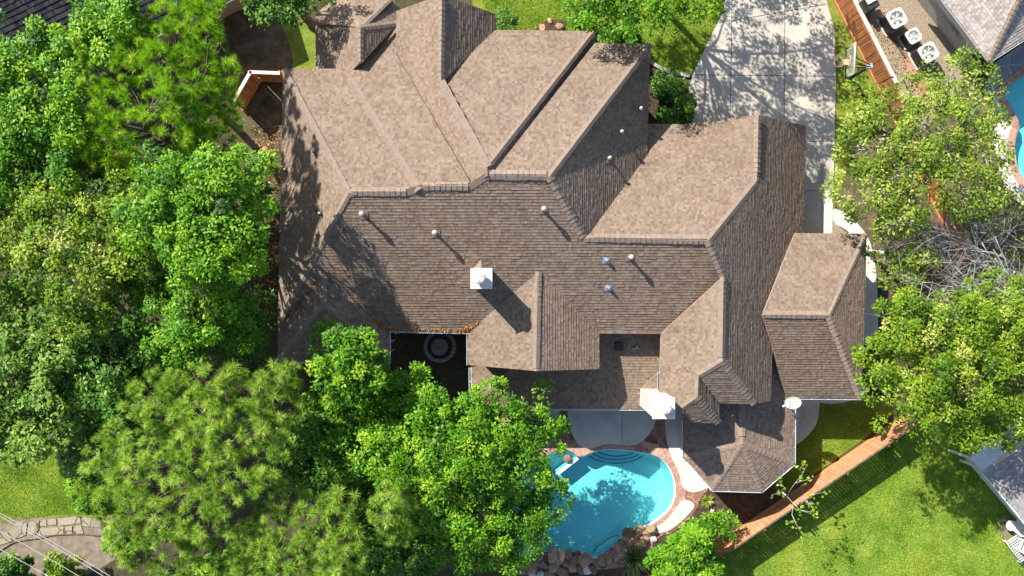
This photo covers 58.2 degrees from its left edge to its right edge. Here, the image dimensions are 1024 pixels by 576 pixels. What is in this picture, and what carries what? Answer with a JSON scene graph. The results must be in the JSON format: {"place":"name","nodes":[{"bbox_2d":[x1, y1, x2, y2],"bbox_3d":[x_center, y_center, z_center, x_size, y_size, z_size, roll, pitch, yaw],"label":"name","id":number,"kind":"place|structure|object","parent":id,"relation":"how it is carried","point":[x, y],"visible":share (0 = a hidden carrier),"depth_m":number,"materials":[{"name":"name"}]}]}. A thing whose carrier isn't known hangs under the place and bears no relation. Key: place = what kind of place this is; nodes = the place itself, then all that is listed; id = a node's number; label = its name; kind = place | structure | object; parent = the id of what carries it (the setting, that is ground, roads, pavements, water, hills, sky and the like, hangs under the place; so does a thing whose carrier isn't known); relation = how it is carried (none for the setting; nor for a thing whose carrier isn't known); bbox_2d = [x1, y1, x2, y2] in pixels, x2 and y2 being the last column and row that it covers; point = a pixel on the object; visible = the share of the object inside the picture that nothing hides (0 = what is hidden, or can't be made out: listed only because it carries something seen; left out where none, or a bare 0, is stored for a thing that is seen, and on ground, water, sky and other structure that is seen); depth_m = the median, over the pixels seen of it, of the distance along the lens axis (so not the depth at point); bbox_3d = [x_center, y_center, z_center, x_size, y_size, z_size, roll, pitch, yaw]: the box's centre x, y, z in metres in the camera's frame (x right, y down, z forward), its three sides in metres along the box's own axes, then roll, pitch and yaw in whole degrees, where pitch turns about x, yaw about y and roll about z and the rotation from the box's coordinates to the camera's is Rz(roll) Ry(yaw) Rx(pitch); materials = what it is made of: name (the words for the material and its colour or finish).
{"place":"outdoors","nodes":[
{"label":"outdoors","id":0,"kind":"place"},
{"bbox_2d":[0,516,125,575],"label":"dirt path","id":1,"kind":"structure","parent":0,"point":[87,547],"depth_m":45.98,"materials":[{"name":"beige stone"}]},
{"bbox_2d":[0,551,36,575],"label":"shrub","id":2,"kind":"object","parent":1,"relation":"on","point":[10,565],"visible":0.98,"depth_m":43.90,"materials":[{"name":"green plant"}]},
{"bbox_2d":[0,534,99,550],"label":"edging","id":3,"kind":"object","parent":1,"relation":"on","point":[46,537],"visible":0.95,"depth_m":45.92,"materials":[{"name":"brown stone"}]},
{"bbox_2d":[0,516,108,544],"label":"path stone","id":4,"kind":"object","parent":1,"relation":"on","point":[15,531],"visible":0.88,"depth_m":45.94,"materials":[{"name":"beige stone"}]},
{"bbox_2d":[42,550,86,575],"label":"shrub","id":5,"kind":"object","parent":1,"relation":"on","point":[52,568],"visible":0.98,"depth_m":43.71,"materials":[{"name":"green plant"}]},
{"bbox_2d":[0,417,129,524],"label":"lawn","id":6,"kind":"structure","parent":0,"point":[65,440],"depth_m":45.99,"materials":[{"name":"green plant"}]},
{"bbox_2d":[63,459,127,516],"bbox_3d":[-20.041,9.733,44.788,2.845,2.624,2.812,-28,90,0],"label":"shrub","id":7,"kind":"object","parent":6,"relation":"on","point":[83,504],"visible":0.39,"depth_m":43.92,"materials":[{"name":"green plant"}]},
{"bbox_2d":[210,6,292,196],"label":"yard dirt","id":8,"kind":"structure","parent":0,"point":[257,47],"depth_m":45.99,"materials":[{"name":"brown soil"}]},
{"bbox_2d":[233,70,282,110],"bbox_3d":[-12.542,-9.949,45.093,2.886,1.835,1.030,-33,90,0],"label":"fence","id":9,"kind":"object","parent":8,"relation":"on","point":[247,92],"visible":0.87,"depth_m":44.98,"materials":[{"name":"brown wood"}]},
{"bbox_2d":[385,333,470,371],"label":"courtyard soil","id":10,"kind":"structure","parent":0,"point":[409,347],"depth_m":45.99,"materials":[{"name":"brown soil"}]},
{"bbox_2d":[424,333,455,362],"bbox_3d":[-3.575,2.900,45.360,1.600,1.280,1.600,0,90,0],"label":"fountain","id":11,"kind":"object","parent":10,"relation":"on","point":[438,347],"visible":0.95,"depth_m":45.52,"materials":[{"name":"grey stone"}]},
{"bbox_2d":[0,0,1023,575],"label":"ground","id":12,"kind":"structure","parent":0,"point":[452,382],"depth_m":46.00,"materials":[{"name":"brown soil"}]},
{"bbox_2d":[0,208,76,324],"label":"broadleaf tree","id":13,"kind":"object","parent":12,"relation":"on","point":[9,246],"visible":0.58,"depth_m":38.62,"materials":[{"name":"green plant"}]},
{"bbox_2d":[0,274,93,468],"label":"broadleaf tree","id":14,"kind":"object","parent":12,"relation":"on","point":[34,349],"visible":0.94,"depth_m":38.63,"materials":[{"name":"green plant"}]},
{"bbox_2d":[0,8,99,221],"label":"broadleaf tree","id":15,"kind":"object","parent":12,"relation":"on","point":[26,103],"visible":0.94,"depth_m":35.92,"materials":[{"name":"green plant"}]},
{"bbox_2d":[3,153,173,340],"bbox_3d":[-16.919,-1.952,40.563,6.804,11.075,7.536,-20,90,0],"label":"broadleaf tree","id":16,"kind":"object","parent":12,"relation":"on","point":[103,276],"visible":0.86,"depth_m":36.36,"materials":[{"name":"green plant"}]},
{"bbox_2d":[38,91,141,191],"bbox_3d":[-18.665,-6.339,42.276,4.194,7.649,4.697,0,90,0],"label":"broadleaf tree","id":17,"kind":"object","parent":12,"relation":"on","point":[84,119],"visible":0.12,"depth_m":39.77,"materials":[{"name":"green plant"}]},
{"bbox_2d":[43,373,162,478],"bbox_3d":[-18.565,6.427,42.957,6.161,6.286,4.810,-15,90,0],"label":"broadleaf tree","id":18,"kind":"object","parent":12,"relation":"on","point":[69,459],"visible":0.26,"depth_m":41.16,"materials":[{"name":"green plant"}]},
{"bbox_2d":[42,297,186,443],"bbox_3d":[-17.432,3.505,41.976,6.229,8.248,6.492,0,90,0],"label":"broadleaf tree","id":19,"kind":"object","parent":12,"relation":"on","point":[97,381],"visible":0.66,"depth_m":38.97,"materials":[{"name":"green plant"}]},
{"bbox_2d":[100,517,137,558],"bbox_3d":[-19.266,12.493,44.839,1.989,2.523,2.117,-38,90,0],"label":"shrub","id":20,"kind":"object","parent":12,"relation":"on","point":[128,538],"visible":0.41,"depth_m":45.06,"materials":[{"name":"green plant"}]},
{"bbox_2d":[0,0,253,123],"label":"house","id":21,"kind":"structure","parent":12,"relation":"on","point":[17,13],"depth_m":41.84,"materials":[{"name":"grey"}]},
{"bbox_2d":[65,0,200,86],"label":"broadleaf tree","id":22,"kind":"object","parent":12,"relation":"on","point":[108,18],"visible":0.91,"depth_m":35.33,"materials":[{"name":"green plant"}]},
{"bbox_2d":[47,0,247,201],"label":"pine tree","id":23,"kind":"object","parent":12,"relation":"on","point":[148,116],"visible":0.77,"depth_m":35.60,"materials":[{"name":"green plant"}]},
{"bbox_2d":[70,357,308,575],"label":"pine tree","id":24,"kind":"object","parent":12,"relation":"on","point":[210,467],"visible":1,"depth_m":35.88,"materials":[{"name":"green plant"}]},
{"bbox_2d":[117,253,262,377],"bbox_3d":[-13.212,1.016,40.724,6.062,10.751,5.259,0,90,0],"label":"broadleaf tree","id":25,"kind":"object","parent":12,"relation":"on","point":[181,336],"visible":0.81,"depth_m":37.07,"materials":[{"name":"green plant"}]},
{"bbox_2d":[109,117,282,296],"bbox_3d":[-11.998,-3.106,39.506,6.672,13.189,6.940,0,90,0],"label":"broadleaf tree","id":26,"kind":"object","parent":12,"relation":"on","point":[191,232],"visible":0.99,"depth_m":34.10,"materials":[{"name":"green plant"}]},
{"bbox_2d":[188,282,277,388],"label":"broadleaf tree","id":27,"kind":"object","parent":12,"relation":"on","point":[266,328],"visible":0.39,"depth_m":41.42,"materials":[{"name":"green plant"}]},
{"bbox_2d":[184,538,293,575],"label":"shrub","id":28,"kind":"object","parent":12,"relation":"on","point":[225,553],"visible":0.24,"depth_m":41.71,"materials":[{"name":"green plant"}]},
{"bbox_2d":[250,124,279,319],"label":"leaf litter","id":29,"kind":"object","parent":12,"relation":"on","point":[253,130],"visible":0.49,"depth_m":45.90,"materials":[{"name":"brown plant"}]},
{"bbox_2d":[276,12,315,68],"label":"northwest yard","id":30,"kind":"structure","parent":12,"relation":"on","point":[301,40],"depth_m":45.99,"materials":[{"name":"green plant"}]},
{"bbox_2d":[240,0,336,30],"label":"broadleaf tree","id":31,"kind":"object","parent":30,"relation":"on","point":[272,6],"visible":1,"depth_m":39.70,"materials":[{"name":"green plant"}]},
{"bbox_2d":[229,482,370,575],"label":"pine tree","id":32,"kind":"object","parent":12,"relation":"on","point":[275,548],"visible":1,"depth_m":36.21,"materials":[{"name":"green plant"}]},
{"bbox_2d":[266,408,376,524],"bbox_3d":[-8.188,8.009,42.347,3.931,7.506,5.894,-43,90,0],"label":"broadleaf tree","id":33,"kind":"object","parent":12,"relation":"on","point":[301,440],"visible":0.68,"depth_m":39.68,"materials":[{"name":"green plant"}]},
{"bbox_2d":[303,315,390,409],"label":"broadleaf tree","id":34,"kind":"object","parent":12,"relation":"on","point":[352,358],"visible":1,"depth_m":36.61,"materials":[{"name":"green plant"}]},
{"bbox_2d":[314,503,438,575],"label":"broadleaf tree","id":35,"kind":"object","parent":12,"relation":"on","point":[393,562],"visible":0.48,"depth_m":39.51,"materials":[{"name":"green plant"}]},
{"bbox_2d":[367,474,421,546],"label":"broadleaf tree","id":36,"kind":"object","parent":12,"relation":"on","point":[389,510],"visible":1,"depth_m":37.18,"materials":[{"name":"green plant"}]},
{"bbox_2d":[293,360,575,575],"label":"broadleaf tree","id":37,"kind":"object","parent":12,"relation":"on","point":[478,432],"visible":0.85,"depth_m":39.03,"materials":[{"name":"green plant"}]},
{"bbox_2d":[275,0,868,492],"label":"house","id":38,"kind":"structure","parent":12,"relation":"on","point":[569,220],"depth_m":39.94,"materials":[{"name":"brown"}]},
{"bbox_2d":[281,280,317,319],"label":"leaf litter","id":39,"kind":"object","parent":38,"relation":"on","point":[305,295],"visible":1,"depth_m":40.14,"materials":[{"name":"brown plant"}]},
{"bbox_2d":[372,316,466,332],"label":"leaf litter","id":40,"kind":"object","parent":38,"relation":"on","point":[397,328],"visible":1,"depth_m":40.82,"materials":[{"name":"brown plant"}]},
{"bbox_2d":[453,320,480,336],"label":"leaf litter","id":41,"kind":"object","parent":38,"relation":"on","point":[470,328],"visible":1,"depth_m":40.84,"materials":[{"name":"brown plant"}]},
{"bbox_2d":[782,397,800,408],"bbox_3d":[12.742,5.303,42.268,0.844,1.161,0.584,-40,90,0],"label":"satellite dish","id":42,"kind":"object","parent":38,"relation":"on","point":[792,402],"visible":1,"depth_m":42.03,"materials":[{"name":"grey metal"}]},
{"bbox_2d":[500,449,674,558],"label":"swimming pool","id":43,"kind":"structure","parent":12,"relation":"in","point":[617,492],"depth_m":47.00,"materials":[{"name":"liquid"}]},
{"bbox_2d":[490,438,686,569],"bbox_3d":[3.783,10.779,46.075,9.865,0.300,6.563,0,90,0],"label":"pool coping","id":44,"kind":"object","parent":12,"relation":"on","point":[659,451],"visible":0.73,"depth_m":45.92,"materials":[{"name":"beige stone"}]},
{"bbox_2d":[477,410,707,574],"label":"pool deck","id":45,"kind":"structure","parent":12,"relation":"on","point":[657,435],"depth_m":45.96,"materials":[{"name":"grey concrete"}]},
{"bbox_2d":[547,546,559,562],"bbox_3d":[2.066,13.298,45.765,0.656,0.446,0.832,0,90,0],"label":"boulder","id":46,"kind":"object","parent":45,"relation":"on","point":[553,553],"visible":1,"depth_m":45.66,"materials":[{"name":"stone"}]},
{"bbox_2d":[567,410,655,448],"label":"patio slab","id":47,"kind":"structure","parent":45,"relation":"on","point":[590,429],"depth_m":45.91,"materials":[{"name":"concrete"}]},
{"bbox_2d":[622,527,634,537],"bbox_3d":[5.804,12.244,45.846,0.644,0.466,0.607,0,90,0],"label":"boulder","id":48,"kind":"object","parent":45,"relation":"on","point":[628,532],"visible":1,"depth_m":45.69,"materials":[{"name":"stone"}]},
{"bbox_2d":[656,500,694,532],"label":"poolside slab","id":49,"kind":"structure","parent":45,"relation":"on","point":[682,511],"depth_m":45.91,"materials":[{"name":"concrete"}]},
{"bbox_2d":[665,405,707,492],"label":"poolside slab","id":50,"kind":"structure","parent":45,"relation":"on","point":[691,481],"depth_m":45.91,"materials":[{"name":"concrete"}]},
{"bbox_2d":[544,22,688,123],"bbox_3d":[5.193,-10.735,45.984,8.759,0.001,3.012,30,90,0],"label":"garden bed","id":51,"kind":"object","parent":12,"relation":"on","point":[652,112],"visible":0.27,"depth_m":45.98,"materials":[{"name":"soil"}]},
{"bbox_2d":[566,9,603,33],"bbox_3d":[3.562,-12.995,44.994,2.019,2.213,1.712,0,90,0],"label":"shrub","id":52,"kind":"object","parent":51,"relation":"on","point":[570,24],"visible":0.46,"depth_m":44.16,"materials":[{"name":"green plant"}]},
{"bbox_2d":[649,67,691,95],"bbox_3d":[7.660,-10.163,45.141,2.293,2.157,1.524,-23,90,0],"label":"shrub","id":53,"kind":"object","parent":51,"relation":"on","point":[658,82],"visible":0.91,"depth_m":44.93,"materials":[{"name":"green plant"}]},
{"bbox_2d":[653,83,697,123],"bbox_3d":[7.931,-8.885,45.074,2.164,2.052,2.452,0,90,0],"label":"shrub","id":54,"kind":"object","parent":51,"relation":"on","point":[675,107],"visible":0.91,"depth_m":44.59,"materials":[{"name":"green plant"}]},
{"bbox_2d":[525,483,782,575],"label":"soil bed","id":55,"kind":"object","parent":12,"relation":"on","point":[745,507],"visible":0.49,"depth_m":45.99,"materials":[{"name":"brown soil"}]},
{"bbox_2d":[578,552,593,568],"bbox_3d":[3.649,13.557,45.823,0.735,0.625,0.770,-30,90,0],"label":"boulder","id":56,"kind":"object","parent":55,"relation":"on","point":[585,559],"visible":1,"depth_m":45.65,"materials":[{"name":"stone"}]},
{"bbox_2d":[619,541,649,575],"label":"sago palm","id":57,"kind":"object","parent":55,"relation":"on","point":[636,560],"visible":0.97,"depth_m":45.33,"materials":[{"name":"green plant"}]},
{"bbox_2d":[642,516,727,575],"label":"shrub","id":58,"kind":"object","parent":55,"relation":"on","point":[690,548],"visible":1,"depth_m":43.11,"materials":[{"name":"green plant"}]},
{"bbox_2d":[699,494,713,507],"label":"agave","id":59,"kind":"object","parent":55,"relation":"on","point":[708,502],"visible":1,"depth_m":45.77,"materials":[{"name":"green plant"}]},
{"bbox_2d":[700,508,741,542],"bbox_3d":[9.950,11.569,44.790,2.036,2.620,2.035,0,90,0],"label":"shrub","id":60,"kind":"object","parent":55,"relation":"on","point":[717,519],"visible":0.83,"depth_m":43.90,"materials":[{"name":"green plant"}]},
{"bbox_2d":[771,460,830,538],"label":"sapling","id":61,"kind":"object","parent":55,"relation":"on","point":[801,478],"visible":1,"depth_m":42.13,"materials":[{"name":"green plant"}]},
{"bbox_2d":[820,386,869,402],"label":"side slab","id":62,"kind":"structure","parent":12,"relation":"on","point":[833,401],"depth_m":45.95,"materials":[{"name":"concrete"}]},
{"bbox_2d":[833,209,877,344],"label":"walkway","id":63,"kind":"structure","parent":12,"relation":"on","point":[870,322],"depth_m":45.95,"materials":[{"name":"concrete"}]},
{"bbox_2d":[850,265,1023,456],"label":"broadleaf tree","id":64,"kind":"object","parent":12,"relation":"on","point":[966,358],"visible":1,"depth_m":38.60,"materials":[{"name":"green plant"}]},
{"bbox_2d":[917,0,1023,62],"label":"house","id":65,"kind":"structure","parent":12,"relation":"on","point":[992,30],"depth_m":42.93,"materials":[{"name":"grey"}]},
{"bbox_2d":[996,67,1023,186],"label":"pool coping","id":66,"kind":"object","parent":12,"relation":"on","point":[1012,79],"visible":0.73,"depth_m":45.94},
{"bbox_2d":[1004,76,1023,177],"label":"swimming pool","id":67,"kind":"structure","parent":12,"relation":"in","point":[1014,97],"depth_m":46.70,"materials":[{"name":"liquid"}]},
{"bbox_2d":[472,0,723,73],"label":"front lawn","id":68,"kind":"structure","parent":0,"point":[478,3],"depth_m":45.99,"materials":[{"name":"green plant"}]},
{"bbox_2d":[493,6,518,29],"bbox_3d":[-0.412,-12.943,44.937,1.633,2.327,1.478,20,90,0],"label":"shrub","id":69,"kind":"object","parent":68,"relation":"on","point":[506,19],"visible":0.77,"depth_m":44.09,"materials":[{"name":"green plant"}]},
{"bbox_2d":[594,19,642,43],"bbox_3d":[5.033,-12.093,44.894,2.943,2.411,2.105,0,90,0],"label":"shrub","id":70,"kind":"object","parent":68,"relation":"on","point":[598,39],"visible":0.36,"depth_m":44.53,"materials":[{"name":"green plant"}]},
{"bbox_2d":[561,0,733,42],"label":"broadleaf tree","id":71,"kind":"object","parent":68,"relation":"on","point":[592,6],"visible":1,"depth_m":38.37,"materials":[{"name":"green plant"}]},
{"bbox_2d":[650,60,689,77],"bbox_3d":[7.846,-10.871,45.930,2.109,0.160,0.300,20,90,0],"label":"bed edging","id":72,"kind":"object","parent":68,"relation":"on","point":[661,67],"visible":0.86,"depth_m":45.85,"materials":[{"name":"grey stone"}]},
{"bbox_2d":[689,0,835,232],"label":"driveway","id":73,"kind":"structure","parent":0,"point":[756,38],"depth_m":45.94,"materials":[{"name":"concrete"}]},
{"bbox_2d":[822,191,831,232],"bbox_3d":[15.750,-3.775,45.932,0.500,0.001,2.150,0,90,0],"label":"driveway edge","id":74,"kind":"object","parent":73,"relation":"on","point":[827,217],"visible":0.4,"depth_m":45.93,"materials":[{"name":"concrete"}]},
{"bbox_2d":[788,396,819,444],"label":"side patio","id":75,"kind":"structure","parent":0,"point":[810,413],"depth_m":45.95,"materials":[{"name":"concrete"}]},
{"bbox_2d":[775,393,891,492],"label":"side lawn","id":76,"kind":"structure","parent":0,"point":[879,409],"depth_m":45.99,"materials":[{"name":"green plant"}]},
{"bbox_2d":[827,0,885,208],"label":"strip lawn","id":77,"kind":"structure","parent":0,"point":[843,40],"depth_m":45.99,"materials":[{"name":"green plant"}]},
{"bbox_2d":[833,42,872,95],"bbox_3d":[16.258,-10.095,44.072,2.593,3.914,1.166,39,90,0],"label":"basketball hoop","id":78,"kind":"object","parent":77,"relation":"on","point":[865,68],"visible":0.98,"depth_m":42.98,"materials":[{"name":"white"}]},
{"bbox_2d":[833,0,912,127],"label":"fence","id":79,"kind":"object","parent":77,"relation":"on","point":[849,13],"visible":0.73,"depth_m":45.08,"materials":[{"name":"brown wood"}]},
{"bbox_2d":[716,394,1023,575],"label":"back lawn","id":80,"kind":"structure","parent":0,"point":[783,542],"depth_m":45.99,"materials":[{"name":"green plant"}]},
{"bbox_2d":[716,414,923,558],"bbox_3d":[14.964,9.626,45.053,11.798,1.915,0.203,-34,90,0],"label":"fence","id":81,"kind":"object","parent":80,"relation":"on","point":[858,455],"visible":0.87,"depth_m":44.99,"materials":[{"name":"brown wood"}]},
{"bbox_2d":[947,419,1023,524],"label":"house","id":82,"kind":"structure","parent":80,"relation":"on","point":[1000,473],"depth_m":43.16,"materials":[{"name":"grey"}]},
{"bbox_2d":[857,0,976,128],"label":"side gravel","id":83,"kind":"structure","parent":0,"point":[920,19],"depth_m":45.99,"materials":[{"name":"beige gravel"}]},
{"bbox_2d":[859,0,879,14],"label":"air conditioner","id":84,"kind":"object","parent":83,"relation":"on","point":[867,6],"visible":1,"depth_m":45.06,"materials":[{"name":"metal"}]},
{"bbox_2d":[853,0,897,83],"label":"retaining curb","id":85,"kind":"structure","parent":83,"relation":"on","point":[877,45],"depth_m":45.76,"materials":[{"name":"concrete"}]},
{"bbox_2d":[875,7,907,36],"bbox_3d":[18.825,-13.200,45.485,0.989,1.030,0.989,-30,90,0],"label":"air conditioner","id":86,"kind":"object","parent":83,"relation":"on","point":[893,21],"visible":1,"depth_m":45.10,"materials":[{"name":"metal"}]},
{"bbox_2d":[861,10,922,93],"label":"leaf litter","id":87,"kind":"object","parent":83,"relation":"on","point":[893,46],"visible":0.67,"depth_m":45.90,"materials":[{"name":"brown plant"}]},
{"bbox_2d":[897,27,921,49],"bbox_3d":[19.750,-12.400,45.610,0.782,0.780,0.782,-30,90,0],"label":"air conditioner","id":88,"kind":"object","parent":83,"relation":"on","point":[909,38],"visible":1,"depth_m":45.33,"materials":[{"name":"metal"}]},
{"bbox_2d":[906,42,938,70],"bbox_3d":[20.375,-11.525,45.485,0.989,1.030,0.989,-30,90,0],"label":"air conditioner","id":89,"kind":"object","parent":83,"relation":"on","point":[928,51],"visible":0.99,"depth_m":45.12,"materials":[{"name":"metal"}]},
{"bbox_2d":[904,57,938,117],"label":"terracotta walk","id":90,"kind":"structure","parent":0,"point":[912,69],"depth_m":45.98,"materials":[{"name":"orange tile"}]},
{"bbox_2d":[837,83,1023,319],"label":"dirt","id":91,"kind":"structure","parent":0,"point":[865,224],"depth_m":45.99,"materials":[{"name":"brown soil"}]},
{"bbox_2d":[863,194,945,296],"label":"broadleaf tree","id":92,"kind":"object","parent":91,"relation":"on","point":[911,263],"visible":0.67,"depth_m":41.58,"materials":[{"name":"green plant"}]},
{"bbox_2d":[818,42,1017,238],"bbox_3d":[17.756,-6.457,41.887,8.673,8.426,8.666,0,90,0],"label":"broadleaf tree","id":93,"kind":"object","parent":91,"relation":"on","point":[936,162],"visible":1,"depth_m":39.40,"materials":[{"name":"green plant"}]},
{"bbox_2d":[902,140,976,264],"bbox_3d":[21.058,-4.185,45.133,0.199,1.754,6.742,-26,90,0],"label":"fence","id":94,"kind":"object","parent":91,"relation":"on","point":[933,185],"visible":0.38,"depth_m":45.25,"materials":[{"name":"brown wood"}]},
{"bbox_2d":[860,153,1023,362],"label":"dead tree","id":95,"kind":"object","parent":91,"relation":"on","point":[976,261],"visible":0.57,"depth_m":41.20,"materials":[{"name":"grey wood"}]},
{"bbox_2d":[921,195,1022,324],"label":"dead brush","id":96,"kind":"object","parent":91,"relation":"on","point":[947,265],"visible":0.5,"depth_m":43.28,"materials":[{"name":"plant"}]},
{"bbox_2d":[951,175,1023,280],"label":"shrub","id":97,"kind":"object","parent":91,"relation":"on","point":[1004,211],"visible":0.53,"depth_m":43.77,"materials":[{"name":"green plant"}]},
{"bbox_2d":[984,43,1023,96],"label":"slate terrace","id":98,"kind":"structure","parent":0,"point":[1010,63],"depth_m":45.96,"materials":[{"name":"grey stone"}]},
{"bbox_2d":[992,87,1023,204],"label":"neighbouring deck","id":99,"kind":"structure","parent":0,"point":[1001,130],"depth_m":45.97,"materials":[{"name":"concrete"}]},
{"bbox_2d":[998,514,1023,555],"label":"neighbouring patio","id":100,"kind":"structure","parent":0,"point":[1006,517],"depth_m":45.97,"materials":[{"name":"beige stone"}]},
{"bbox_2d":[1004,519,1016,530],"bbox_3d":[24.700,11.750,45.752,0.520,0.504,0.520,0,90,0],"label":"side table","id":101,"kind":"object","parent":100,"relation":"on","point":[1011,524],"visible":1,"depth_m":45.50,"materials":[{"name":"white paint"}]},
{"bbox_2d":[1003,533,1023,564],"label":"lounge chair","id":102,"kind":"object","parent":100,"relation":"on","point":[1005,541],"visible":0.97,"depth_m":45.62,"materials":[{"name":"white paint"}]},
{"bbox_2d":[1011,519,1023,537],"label":"patio chair","id":103,"kind":"object","parent":100,"relation":"on","point":[1019,530],"visible":0.69,"depth_m":45.55,"materials":[{"name":"white paint"}]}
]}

